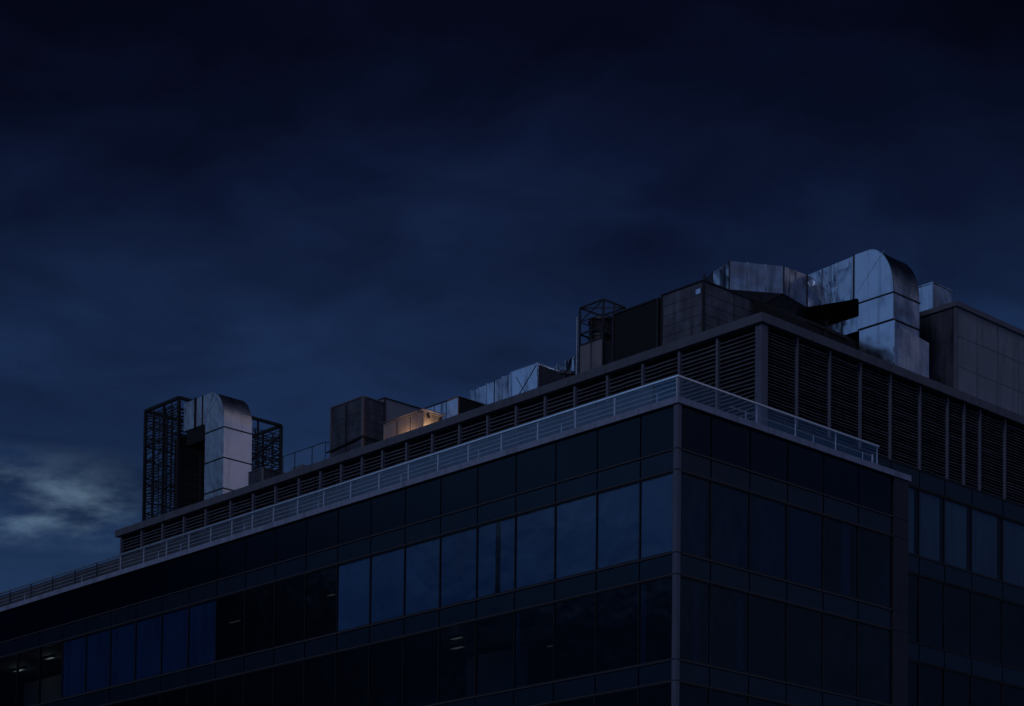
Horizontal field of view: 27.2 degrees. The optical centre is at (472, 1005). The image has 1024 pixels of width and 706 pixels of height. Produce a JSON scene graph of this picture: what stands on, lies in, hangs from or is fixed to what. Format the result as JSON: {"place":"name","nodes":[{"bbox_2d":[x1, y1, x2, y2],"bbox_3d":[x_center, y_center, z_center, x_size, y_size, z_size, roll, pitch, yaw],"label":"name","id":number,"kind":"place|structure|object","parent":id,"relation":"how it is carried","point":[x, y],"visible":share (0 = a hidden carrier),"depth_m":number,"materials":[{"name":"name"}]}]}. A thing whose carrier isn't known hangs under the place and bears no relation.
{"place":"outdoors","nodes":[
{"label":"outdoors","id":0,"kind":"place"},
{"bbox_2d":[0,312,1023,705],"bbox_3d":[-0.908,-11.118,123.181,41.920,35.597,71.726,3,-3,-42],"label":"office building","id":1,"kind":"structure","parent":0,"point":[692,544],"depth_m":94.46,"materials":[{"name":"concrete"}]},
{"bbox_2d":[0,654,16,705],"bbox_3d":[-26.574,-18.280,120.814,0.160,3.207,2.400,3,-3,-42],"label":"window","id":2,"kind":"structure","parent":1,"relation":"in","point":[8,664],"depth_m":120.62,"materials":[{"name":"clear glass"}]},
{"bbox_2d":[16,648,38,705],"bbox_3d":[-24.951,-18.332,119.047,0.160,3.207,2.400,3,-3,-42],"label":"window","id":3,"kind":"structure","parent":1,"relation":"in","point":[27,675],"depth_m":119.07,"materials":[{"name":"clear glass"}]},
{"bbox_2d":[38,641,61,703],"bbox_3d":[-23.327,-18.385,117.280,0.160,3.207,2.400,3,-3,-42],"label":"window","id":4,"kind":"structure","parent":1,"relation":"in","point":[50,656],"depth_m":117.31,"materials":[{"name":"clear glass"}]},
{"bbox_2d":[61,634,85,698],"bbox_3d":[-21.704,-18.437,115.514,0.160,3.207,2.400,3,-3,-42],"label":"window","id":5,"kind":"structure","parent":1,"relation":"in","point":[73,649],"depth_m":115.55,"materials":[{"name":"blue glass"}]},
{"bbox_2d":[85,628,109,692],"bbox_3d":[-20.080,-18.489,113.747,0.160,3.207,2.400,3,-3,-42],"label":"window","id":6,"kind":"structure","parent":1,"relation":"in","point":[97,654],"depth_m":113.76,"materials":[{"name":"blue glass"}]},
{"bbox_2d":[109,699,133,705],"bbox_3d":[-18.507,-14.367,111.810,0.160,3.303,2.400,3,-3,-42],"label":"window","id":7,"kind":"structure","parent":1,"relation":"in","point":[129,702],"depth_m":111.61,"materials":[{"name":"black glass"}]},
{"bbox_2d":[109,621,134,686],"bbox_3d":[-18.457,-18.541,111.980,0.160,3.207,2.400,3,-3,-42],"label":"window","id":8,"kind":"structure","parent":1,"relation":"in","point":[122,637],"depth_m":112.00,"materials":[{"name":"blue glass"}]},
{"bbox_2d":[134,693,159,705],"bbox_3d":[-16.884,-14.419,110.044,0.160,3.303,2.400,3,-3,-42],"label":"window","id":9,"kind":"structure","parent":1,"relation":"in","point":[151,700],"depth_m":109.99,"materials":[{"name":"black glass"}]},
{"bbox_2d":[134,614,160,680],"bbox_3d":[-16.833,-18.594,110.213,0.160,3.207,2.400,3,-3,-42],"label":"window","id":10,"kind":"structure","parent":1,"relation":"in","point":[147,630],"depth_m":110.23,"materials":[{"name":"blue glass"}]},
{"bbox_2d":[160,687,186,705],"bbox_3d":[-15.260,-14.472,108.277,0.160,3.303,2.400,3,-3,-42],"label":"window","id":11,"kind":"structure","parent":1,"relation":"in","point":[177,697],"depth_m":108.26,"materials":[{"name":"black glass"}]},
{"bbox_2d":[160,606,187,674],"bbox_3d":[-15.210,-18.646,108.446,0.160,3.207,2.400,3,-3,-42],"label":"window","id":12,"kind":"structure","parent":1,"relation":"in","point":[174,623],"depth_m":108.47,"materials":[{"name":"blue glass"}]},
{"bbox_2d":[187,680,214,705],"bbox_3d":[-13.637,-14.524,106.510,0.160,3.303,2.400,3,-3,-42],"label":"window","id":13,"kind":"structure","parent":1,"relation":"in","point":[202,694],"depth_m":106.50,"materials":[{"name":"black glass"}]},
{"bbox_2d":[187,598,215,667],"bbox_3d":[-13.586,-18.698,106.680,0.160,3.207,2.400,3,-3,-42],"label":"window","id":14,"kind":"structure","parent":1,"relation":"in","point":[201,616],"depth_m":106.71,"materials":[{"name":"blue glass"}]},
{"bbox_2d":[142,396,282,520],"bbox_3d":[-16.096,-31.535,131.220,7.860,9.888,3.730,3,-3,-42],"label":"slatted screen","id":15,"kind":"object","parent":1,"relation":"on","point":[163,505],"visible":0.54,"depth_m":128.92,"materials":[{"name":"metal"}]},
{"bbox_2d":[184,392,252,499],"bbox_3d":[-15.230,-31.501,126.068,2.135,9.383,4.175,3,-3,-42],"label":"gooseneck duct","id":16,"kind":"object","parent":1,"relation":"on","point":[218,428],"visible":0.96,"depth_m":124.80,"materials":[{"name":"metal"}]},
{"bbox_2d":[214,674,242,705],"bbox_3d":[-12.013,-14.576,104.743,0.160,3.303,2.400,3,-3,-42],"label":"window","id":17,"kind":"structure","parent":1,"relation":"in","point":[229,690],"depth_m":104.75,"materials":[{"name":"black glass"}]},
{"bbox_2d":[215,590,244,661],"bbox_3d":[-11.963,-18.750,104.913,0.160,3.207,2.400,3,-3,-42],"label":"window","id":18,"kind":"structure","parent":1,"relation":"in","point":[229,636],"depth_m":104.93,"materials":[{"name":"black glass"}]},
{"bbox_2d":[243,667,272,705],"bbox_3d":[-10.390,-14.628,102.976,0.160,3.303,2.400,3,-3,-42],"label":"window","id":19,"kind":"structure","parent":1,"relation":"in","point":[257,685],"depth_m":102.97,"materials":[{"name":"black glass"}]},
{"bbox_2d":[244,582,274,654],"bbox_3d":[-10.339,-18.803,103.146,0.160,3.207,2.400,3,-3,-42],"label":"window","id":20,"kind":"structure","parent":1,"relation":"in","point":[259,601],"depth_m":103.15,"materials":[{"name":"black glass"}]},
{"bbox_2d":[248,458,283,484],"bbox_3d":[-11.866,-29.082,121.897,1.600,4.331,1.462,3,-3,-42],"label":"roof box","id":21,"kind":"object","parent":1,"relation":"on","point":[258,475],"visible":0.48,"depth_m":121.41,"materials":[{"name":"metal"}]},
{"bbox_2d":[273,660,303,705],"bbox_3d":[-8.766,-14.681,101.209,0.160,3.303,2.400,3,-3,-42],"label":"window","id":22,"kind":"structure","parent":1,"relation":"in","point":[288,679],"depth_m":101.20,"materials":[{"name":"black glass"}]},
{"bbox_2d":[273,574,304,647],"bbox_3d":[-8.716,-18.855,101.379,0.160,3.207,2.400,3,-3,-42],"label":"window","id":23,"kind":"structure","parent":1,"relation":"in","point":[289,593],"depth_m":101.40,"materials":[{"name":"black glass"}]},
{"bbox_2d":[282,442,328,471],"bbox_3d":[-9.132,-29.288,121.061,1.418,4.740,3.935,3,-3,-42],"label":"railing","id":24,"kind":"object","parent":1,"relation":"on","point":[297,467],"visible":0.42,"depth_m":121.27,"materials":[{"name":"grey metal"}]},
{"bbox_2d":[303,653,335,705],"bbox_3d":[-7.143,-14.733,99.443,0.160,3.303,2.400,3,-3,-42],"label":"window","id":25,"kind":"structure","parent":1,"relation":"in","point":[320,671],"depth_m":99.44,"materials":[{"name":"black glass"}]},
{"bbox_2d":[304,565,336,639],"bbox_3d":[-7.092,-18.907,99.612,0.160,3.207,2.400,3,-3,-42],"label":"window","id":26,"kind":"structure","parent":1,"relation":"in","point":[321,584],"depth_m":99.64,"materials":[{"name":"black glass"}]},
{"bbox_2d":[335,645,368,705],"bbox_3d":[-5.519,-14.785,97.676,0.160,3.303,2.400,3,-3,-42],"label":"window","id":27,"kind":"structure","parent":1,"relation":"in","point":[352,665],"depth_m":97.68,"materials":[{"name":"black glass"}]},
{"bbox_2d":[336,556,369,632],"bbox_3d":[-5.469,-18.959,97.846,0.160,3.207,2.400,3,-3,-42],"label":"window","id":28,"kind":"structure","parent":1,"relation":"in","point":[353,577],"depth_m":97.85,"materials":[{"name":"blue glass"}]},
{"bbox_2d":[326,395,385,457],"bbox_3d":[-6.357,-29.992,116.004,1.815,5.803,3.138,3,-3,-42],"label":"air handling unit","id":29,"kind":"object","parent":1,"relation":"on","point":[356,423],"visible":0.52,"depth_m":115.21,"materials":[{"name":"metal"}]},
{"bbox_2d":[368,637,402,705],"bbox_3d":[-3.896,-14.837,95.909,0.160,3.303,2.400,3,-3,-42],"label":"window","id":30,"kind":"structure","parent":1,"relation":"in","point":[385,672],"depth_m":95.91,"materials":[{"name":"black glass"}]},
{"bbox_2d":[369,546,403,624],"bbox_3d":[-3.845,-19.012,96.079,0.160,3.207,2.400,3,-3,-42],"label":"window","id":31,"kind":"structure","parent":1,"relation":"in","point":[386,601],"depth_m":96.08,"materials":[{"name":"blue glass"}]},
{"bbox_2d":[378,397,421,423],"bbox_3d":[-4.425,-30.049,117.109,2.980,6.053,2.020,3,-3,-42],"label":"plenum box","id":32,"kind":"object","parent":1,"relation":"on","point":[393,409],"visible":0.2,"depth_m":116.05,"materials":[{"name":"metal"}]},
{"bbox_2d":[382,408,444,439],"bbox_3d":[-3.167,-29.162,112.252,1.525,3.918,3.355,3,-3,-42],"label":"casing","id":33,"kind":"object","parent":1,"relation":"on","point":[407,423],"visible":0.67,"depth_m":111.56,"materials":[{"name":"metal"}]},
{"bbox_2d":[402,629,438,705],"bbox_3d":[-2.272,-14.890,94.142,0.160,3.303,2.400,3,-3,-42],"label":"window","id":34,"kind":"structure","parent":1,"relation":"in","point":[420,651],"depth_m":94.13,"materials":[{"name":"black glass"}]},
{"bbox_2d":[403,536,439,615],"bbox_3d":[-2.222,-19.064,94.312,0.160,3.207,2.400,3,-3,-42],"label":"window","id":35,"kind":"structure","parent":1,"relation":"in","point":[422,558],"depth_m":94.31,"materials":[{"name":"blue glass"}]},
{"bbox_2d":[0,375,878,604],"bbox_3d":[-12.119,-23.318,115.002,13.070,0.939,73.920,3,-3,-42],"label":"metal railing","id":36,"kind":"object","parent":1,"relation":"on","point":[544,418],"visible":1,"depth_m":94.03,"materials":[{"name":"silver metal"}]},
{"bbox_2d":[422,396,483,418],"bbox_3d":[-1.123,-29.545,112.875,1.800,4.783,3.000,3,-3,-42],"label":"roof cabinet","id":37,"kind":"object","parent":1,"relation":"on","point":[454,406],"visible":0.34,"depth_m":111.85,"materials":[{"name":"metal"}]},
{"bbox_2d":[470,372,510,405],"bbox_3d":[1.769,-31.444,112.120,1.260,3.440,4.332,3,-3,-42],"label":"straight duct","id":38,"kind":"object","parent":37,"relation":"attached to","point":[494,391],"visible":0.26,"depth_m":112.00,"materials":[{"name":"metal"}]},
{"bbox_2d":[438,620,475,702],"bbox_3d":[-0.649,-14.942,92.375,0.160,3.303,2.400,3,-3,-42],"label":"window","id":39,"kind":"structure","parent":1,"relation":"in","point":[456,645],"depth_m":92.37,"materials":[{"name":"black glass"}]},
{"bbox_2d":[439,526,476,607],"bbox_3d":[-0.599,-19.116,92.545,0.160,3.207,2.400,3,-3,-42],"label":"window","id":40,"kind":"structure","parent":1,"relation":"in","point":[457,567],"depth_m":92.55,"materials":[{"name":"blue glass"}]},
{"bbox_2d":[475,612,513,695],"bbox_3d":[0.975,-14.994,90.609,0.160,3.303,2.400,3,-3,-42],"label":"window","id":41,"kind":"structure","parent":1,"relation":"in","point":[494,636],"depth_m":90.61,"materials":[{"name":"black glass"}]},
{"bbox_2d":[476,515,514,598],"bbox_3d":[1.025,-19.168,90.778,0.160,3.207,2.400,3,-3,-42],"label":"window","id":42,"kind":"structure","parent":1,"relation":"in","point":[495,549],"depth_m":90.79,"materials":[{"name":"blue glass"}]},
{"bbox_2d":[513,603,553,688],"bbox_3d":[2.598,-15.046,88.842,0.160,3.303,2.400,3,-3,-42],"label":"window","id":43,"kind":"structure","parent":1,"relation":"in","point":[534,626],"depth_m":88.83,"materials":[{"name":"black glass"}]},
{"bbox_2d":[514,504,554,589],"bbox_3d":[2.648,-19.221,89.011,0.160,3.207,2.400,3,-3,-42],"label":"window","id":44,"kind":"structure","parent":1,"relation":"in","point":[534,529],"depth_m":89.01,"materials":[{"name":"blue glass"}]},
{"bbox_2d":[511,362,560,395],"bbox_3d":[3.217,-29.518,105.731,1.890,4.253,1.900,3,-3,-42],"label":"duct end box","id":45,"kind":"object","parent":1,"relation":"on","point":[530,377],"visible":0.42,"depth_m":105.05,"materials":[{"name":"metal"}]},
{"bbox_2d":[560,370,567,378],"bbox_3d":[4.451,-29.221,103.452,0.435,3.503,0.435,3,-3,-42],"label":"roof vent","id":46,"kind":"object","parent":1,"relation":"on","point":[563,374],"visible":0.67,"depth_m":103.38,"materials":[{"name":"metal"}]},
{"bbox_2d":[566,371,574,376],"bbox_3d":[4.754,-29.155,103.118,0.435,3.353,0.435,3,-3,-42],"label":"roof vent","id":47,"kind":"object","parent":1,"relation":"on","point":[570,373],"visible":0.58,"depth_m":103.05,"materials":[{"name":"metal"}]},
{"bbox_2d":[553,696,594,705],"bbox_3d":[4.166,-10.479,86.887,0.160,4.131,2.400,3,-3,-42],"label":"window","id":48,"kind":"structure","parent":1,"relation":"in","point":[588,701],"depth_m":86.73,"materials":[{"name":"black glass"}]},
{"bbox_2d":[553,593,595,680],"bbox_3d":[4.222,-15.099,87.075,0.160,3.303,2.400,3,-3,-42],"label":"window","id":49,"kind":"structure","parent":1,"relation":"in","point":[574,618],"depth_m":87.07,"materials":[{"name":"black glass"}]},
{"bbox_2d":[554,493,595,579],"bbox_3d":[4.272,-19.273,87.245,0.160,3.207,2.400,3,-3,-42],"label":"window","id":50,"kind":"structure","parent":1,"relation":"in","point":[575,519],"depth_m":87.24,"materials":[{"name":"blue glass"}]},
{"bbox_2d":[576,299,625,373],"bbox_3d":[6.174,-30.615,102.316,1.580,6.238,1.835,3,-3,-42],"label":"caged tank","id":51,"kind":"object","parent":1,"relation":"on","point":[595,351],"visible":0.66,"depth_m":101.75,"materials":[{"name":"metal"}]},
{"bbox_2d":[594,688,637,705],"bbox_3d":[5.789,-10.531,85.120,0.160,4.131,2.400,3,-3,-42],"label":"window","id":52,"kind":"structure","parent":1,"relation":"in","point":[627,697],"depth_m":85.08,"materials":[{"name":"black glass"}]},
{"bbox_2d":[595,583,638,672],"bbox_3d":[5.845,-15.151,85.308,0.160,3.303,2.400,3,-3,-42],"label":"window","id":53,"kind":"structure","parent":1,"relation":"in","point":[617,609],"depth_m":85.31,"materials":[{"name":"black glass"}]},
{"bbox_2d":[596,480,639,569],"bbox_3d":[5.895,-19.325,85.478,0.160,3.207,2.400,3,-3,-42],"label":"window","id":54,"kind":"structure","parent":1,"relation":"in","point":[617,508],"depth_m":85.47,"materials":[{"name":"blue glass"}]},
{"bbox_2d":[611,297,660,362],"bbox_3d":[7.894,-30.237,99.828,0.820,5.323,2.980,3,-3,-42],"label":"fan cabinet","id":55,"kind":"object","parent":1,"relation":"on","point":[635,329],"visible":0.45,"depth_m":99.61,"materials":[{"name":"metal"}]},
{"bbox_2d":[638,682,670,705],"bbox_3d":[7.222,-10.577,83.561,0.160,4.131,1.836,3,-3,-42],"label":"window","id":56,"kind":"structure","parent":1,"relation":"in","point":[660,694],"depth_m":83.62,"materials":[{"name":"black glass"}]},
{"bbox_2d":[638,575,671,664],"bbox_3d":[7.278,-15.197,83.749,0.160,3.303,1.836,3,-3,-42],"label":"window","id":57,"kind":"structure","parent":1,"relation":"in","point":[655,596],"depth_m":83.78,"materials":[{"name":"black glass"}]},
{"bbox_2d":[639,471,672,559],"bbox_3d":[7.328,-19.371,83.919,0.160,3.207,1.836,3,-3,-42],"label":"window","id":58,"kind":"structure","parent":1,"relation":"in","point":[656,492],"depth_m":83.94,"materials":[{"name":"blue glass"}]},
{"bbox_2d":[679,682,709,705],"bbox_3d":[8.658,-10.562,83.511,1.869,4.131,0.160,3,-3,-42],"label":"window","id":59,"kind":"structure","parent":1,"relation":"in","point":[689,694],"depth_m":83.55,"materials":[{"name":"black glass"}]},
{"bbox_2d":[680,575,710,664],"bbox_3d":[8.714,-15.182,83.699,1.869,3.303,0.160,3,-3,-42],"label":"window","id":60,"kind":"structure","parent":1,"relation":"in","point":[695,595],"depth_m":83.74,"materials":[{"name":"blue glass"}]},
{"bbox_2d":[680,471,711,559],"bbox_3d":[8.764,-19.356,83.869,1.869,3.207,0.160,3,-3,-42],"label":"window","id":61,"kind":"structure","parent":1,"relation":"in","point":[696,492],"depth_m":83.90,"materials":[{"name":"blue glass"}]},
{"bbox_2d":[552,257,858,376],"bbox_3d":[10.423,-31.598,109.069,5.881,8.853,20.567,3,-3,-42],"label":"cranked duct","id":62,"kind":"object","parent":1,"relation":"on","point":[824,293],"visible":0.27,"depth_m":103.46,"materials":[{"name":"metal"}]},
{"bbox_2d":[660,275,753,345],"bbox_3d":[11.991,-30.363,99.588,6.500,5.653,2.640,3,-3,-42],"label":"weathered housing","id":63,"kind":"object","parent":1,"relation":"on","point":[699,306],"visible":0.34,"depth_m":97.47,"materials":[{"name":"metal"}]},
{"bbox_2d":[710,688,748,705],"bbox_3d":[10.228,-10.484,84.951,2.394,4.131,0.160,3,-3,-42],"label":"window","id":64,"kind":"structure","parent":1,"relation":"in","point":[717,697],"depth_m":84.91,"materials":[{"name":"black glass"}]},
{"bbox_2d":[710,583,749,673],"bbox_3d":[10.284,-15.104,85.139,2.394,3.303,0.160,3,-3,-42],"label":"window","id":65,"kind":"structure","parent":1,"relation":"in","point":[730,608],"depth_m":85.14,"materials":[{"name":"blue glass"}]},
{"bbox_2d":[711,481,749,569],"bbox_3d":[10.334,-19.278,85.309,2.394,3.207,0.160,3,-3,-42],"label":"window","id":66,"kind":"structure","parent":1,"relation":"in","point":[730,506],"depth_m":85.31,"materials":[{"name":"blue glass"}]},
{"bbox_2d":[749,594,786,681],"bbox_3d":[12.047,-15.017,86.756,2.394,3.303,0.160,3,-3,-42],"label":"window","id":67,"kind":"structure","parent":1,"relation":"in","point":[768,617],"depth_m":86.76,"materials":[{"name":"blue glass"}]},
{"bbox_2d":[749,696,786,705],"bbox_3d":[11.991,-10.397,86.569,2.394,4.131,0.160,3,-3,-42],"label":"window","id":68,"kind":"structure","parent":1,"relation":"in","point":[753,701],"depth_m":86.40,"materials":[{"name":"black glass"}]},
{"bbox_2d":[750,493,787,579],"bbox_3d":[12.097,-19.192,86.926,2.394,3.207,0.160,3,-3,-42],"label":"window","id":69,"kind":"structure","parent":1,"relation":"in","point":[768,517],"depth_m":86.93,"materials":[{"name":"blue glass"}]},
{"bbox_2d":[732,290,858,349],"bbox_3d":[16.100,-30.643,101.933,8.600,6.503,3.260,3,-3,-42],"label":"fan housing","id":70,"kind":"object","parent":1,"relation":"on","point":[759,306],"visible":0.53,"depth_m":99.48,"materials":[{"name":"metal"}]},
{"bbox_2d":[827,316,858,337],"bbox_3d":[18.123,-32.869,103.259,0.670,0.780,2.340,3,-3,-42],"label":"branch duct","id":71,"kind":"object","parent":70,"relation":"attached to","point":[849,327],"visible":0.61,"depth_m":102.78,"materials":[{"name":"metal"}]},
{"bbox_2d":[787,504,823,589],"bbox_3d":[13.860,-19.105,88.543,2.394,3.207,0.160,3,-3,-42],"label":"window","id":72,"kind":"structure","parent":1,"relation":"in","point":[805,527],"depth_m":88.55,"materials":[{"name":"blue glass"}]},
{"bbox_2d":[787,603,823,689],"bbox_3d":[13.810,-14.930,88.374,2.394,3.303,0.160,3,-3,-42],"label":"window","id":73,"kind":"structure","parent":1,"relation":"in","point":[804,625],"depth_m":88.38,"materials":[{"name":"blue glass"}]},
{"bbox_2d":[823,613,857,697],"bbox_3d":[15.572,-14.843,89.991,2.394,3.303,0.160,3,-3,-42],"label":"window","id":74,"kind":"structure","parent":1,"relation":"in","point":[840,634],"depth_m":89.99,"materials":[{"name":"blue glass"}]},
{"bbox_2d":[824,515,858,599],"bbox_3d":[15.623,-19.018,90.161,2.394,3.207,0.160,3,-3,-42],"label":"window","id":75,"kind":"structure","parent":1,"relation":"in","point":[841,538],"depth_m":90.19,"materials":[{"name":"blue glass"}]},
{"bbox_2d":[858,621,891,704],"bbox_3d":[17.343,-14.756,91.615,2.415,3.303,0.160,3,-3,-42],"label":"window","id":76,"kind":"structure","parent":1,"relation":"in","point":[874,642],"depth_m":91.61,"materials":[{"name":"blue glass"}]},
{"bbox_2d":[859,526,892,608],"bbox_3d":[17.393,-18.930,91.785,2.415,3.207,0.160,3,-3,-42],"label":"window","id":77,"kind":"structure","parent":1,"relation":"in","point":[875,548],"depth_m":91.81,"materials":[{"name":"blue glass"}]},
{"bbox_2d":[852,249,928,377],"bbox_3d":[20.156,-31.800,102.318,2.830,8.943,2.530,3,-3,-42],"label":"gooseneck duct","id":78,"kind":"object","parent":1,"relation":"on","point":[885,292],"visible":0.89,"depth_m":101.38,"materials":[{"name":"metal"}]},
{"bbox_2d":[908,573,918,642],"bbox_3d":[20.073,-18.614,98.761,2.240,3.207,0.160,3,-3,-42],"label":"window","id":79,"kind":"structure","parent":1,"relation":"in","point":[913,580],"depth_m":99.25,"materials":[{"name":"black glass"}]},
{"bbox_2d":[908,660,918,705],"bbox_3d":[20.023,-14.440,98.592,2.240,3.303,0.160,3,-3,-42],"label":"window","id":80,"kind":"structure","parent":1,"relation":"in","point":[913,667],"depth_m":99.10,"materials":[{"name":"black glass"}]},
{"bbox_2d":[908,486,919,555],"bbox_3d":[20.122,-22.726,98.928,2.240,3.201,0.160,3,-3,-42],"label":"window","id":81,"kind":"structure","parent":1,"relation":"in","point":[914,493],"depth_m":99.42,"materials":[{"name":"blue glass"}]},
{"bbox_2d":[919,663,943,705],"bbox_3d":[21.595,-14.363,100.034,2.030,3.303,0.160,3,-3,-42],"label":"window","id":82,"kind":"structure","parent":1,"relation":"in","point":[931,679],"depth_m":100.05,"materials":[{"name":"black glass"}]},
{"bbox_2d":[919,489,944,563],"bbox_3d":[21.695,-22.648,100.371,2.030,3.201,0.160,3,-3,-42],"label":"window","id":83,"kind":"structure","parent":1,"relation":"in","point":[932,506],"depth_m":100.39,"materials":[{"name":"blue glass"}]},
{"bbox_2d":[919,576,944,648],"bbox_3d":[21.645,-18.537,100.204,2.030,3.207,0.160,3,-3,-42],"label":"window","id":84,"kind":"structure","parent":1,"relation":"in","point":[931,592],"depth_m":100.22,"materials":[{"name":"black glass"}]},
{"bbox_2d":[944,583,971,656],"bbox_3d":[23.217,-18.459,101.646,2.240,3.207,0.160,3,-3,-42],"label":"window","id":85,"kind":"structure","parent":1,"relation":"in","point":[958,601],"depth_m":101.68,"materials":[{"name":"black glass"}]},
{"bbox_2d":[944,669,971,705],"bbox_3d":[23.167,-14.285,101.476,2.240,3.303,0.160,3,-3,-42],"label":"window","id":86,"kind":"structure","parent":1,"relation":"in","point":[957,686],"depth_m":101.48,"materials":[{"name":"black glass"}]},
{"bbox_2d":[945,498,971,571],"bbox_3d":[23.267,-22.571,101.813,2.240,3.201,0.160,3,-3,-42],"label":"window","id":87,"kind":"structure","parent":1,"relation":"in","point":[958,516],"depth_m":101.85,"materials":[{"name":"blue glass"}]},
{"bbox_2d":[919,300,1023,415],"bbox_3d":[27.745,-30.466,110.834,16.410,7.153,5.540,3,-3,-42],"label":"plant room","id":88,"kind":"object","parent":1,"relation":"on","point":[974,352],"visible":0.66,"depth_m":104.75,"materials":[{"name":"metal"}]},
{"bbox_2d":[918,282,952,311],"bbox_3d":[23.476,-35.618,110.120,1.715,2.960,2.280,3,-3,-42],"label":"roof box","id":89,"kind":"object","parent":88,"relation":"on","point":[933,294],"visible":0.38,"depth_m":109.16,"materials":[{"name":"metal"}]},
{"bbox_2d":[971,676,1002,705],"bbox_3d":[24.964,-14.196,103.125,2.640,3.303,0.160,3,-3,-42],"label":"window","id":90,"kind":"structure","parent":1,"relation":"in","point":[984,692],"depth_m":103.13,"materials":[{"name":"black glass"}]},
{"bbox_2d":[972,507,1002,580],"bbox_3d":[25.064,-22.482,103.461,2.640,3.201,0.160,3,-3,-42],"label":"window","id":91,"kind":"structure","parent":1,"relation":"in","point":[987,528],"depth_m":103.48,"materials":[{"name":"blue glass"}]},
{"bbox_2d":[972,591,1002,664],"bbox_3d":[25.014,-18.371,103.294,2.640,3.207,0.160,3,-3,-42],"label":"window","id":92,"kind":"structure","parent":1,"relation":"in","point":[987,611],"depth_m":103.33,"materials":[{"name":"black glass"}]},
{"bbox_2d":[1003,518,1023,587],"bbox_3d":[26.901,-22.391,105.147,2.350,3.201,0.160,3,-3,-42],"label":"window","id":93,"kind":"structure","parent":1,"relation":"in","point":[1013,532],"depth_m":105.01,"materials":[{"name":"blue glass"}]},
{"bbox_2d":[1003,600,1023,669],"bbox_3d":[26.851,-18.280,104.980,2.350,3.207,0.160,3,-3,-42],"label":"window","id":94,"kind":"structure","parent":1,"relation":"in","point":[1013,614],"depth_m":104.85,"materials":[{"name":"black glass"}]},
{"bbox_2d":[1003,684,1023,705],"bbox_3d":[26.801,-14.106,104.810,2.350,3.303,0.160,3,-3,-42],"label":"window","id":95,"kind":"structure","parent":1,"relation":"in","point":[1012,695],"depth_m":104.70,"materials":[{"name":"black glass"}]},
{"bbox_2d":[0,0,1023,595],"label":"sky","id":96,"kind":"structure","parent":0,"point":[293,211],"materials":[{"name":"blue"}]},
{"bbox_2d":[814,312,858,339],"bbox_3d":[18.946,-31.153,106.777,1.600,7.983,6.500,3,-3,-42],"label":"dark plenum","id":97,"kind":"object","parent":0,"point":[835,320],"visible":0.04,"depth_m":106.41,"materials":[{"name":"metal"}]}
]}

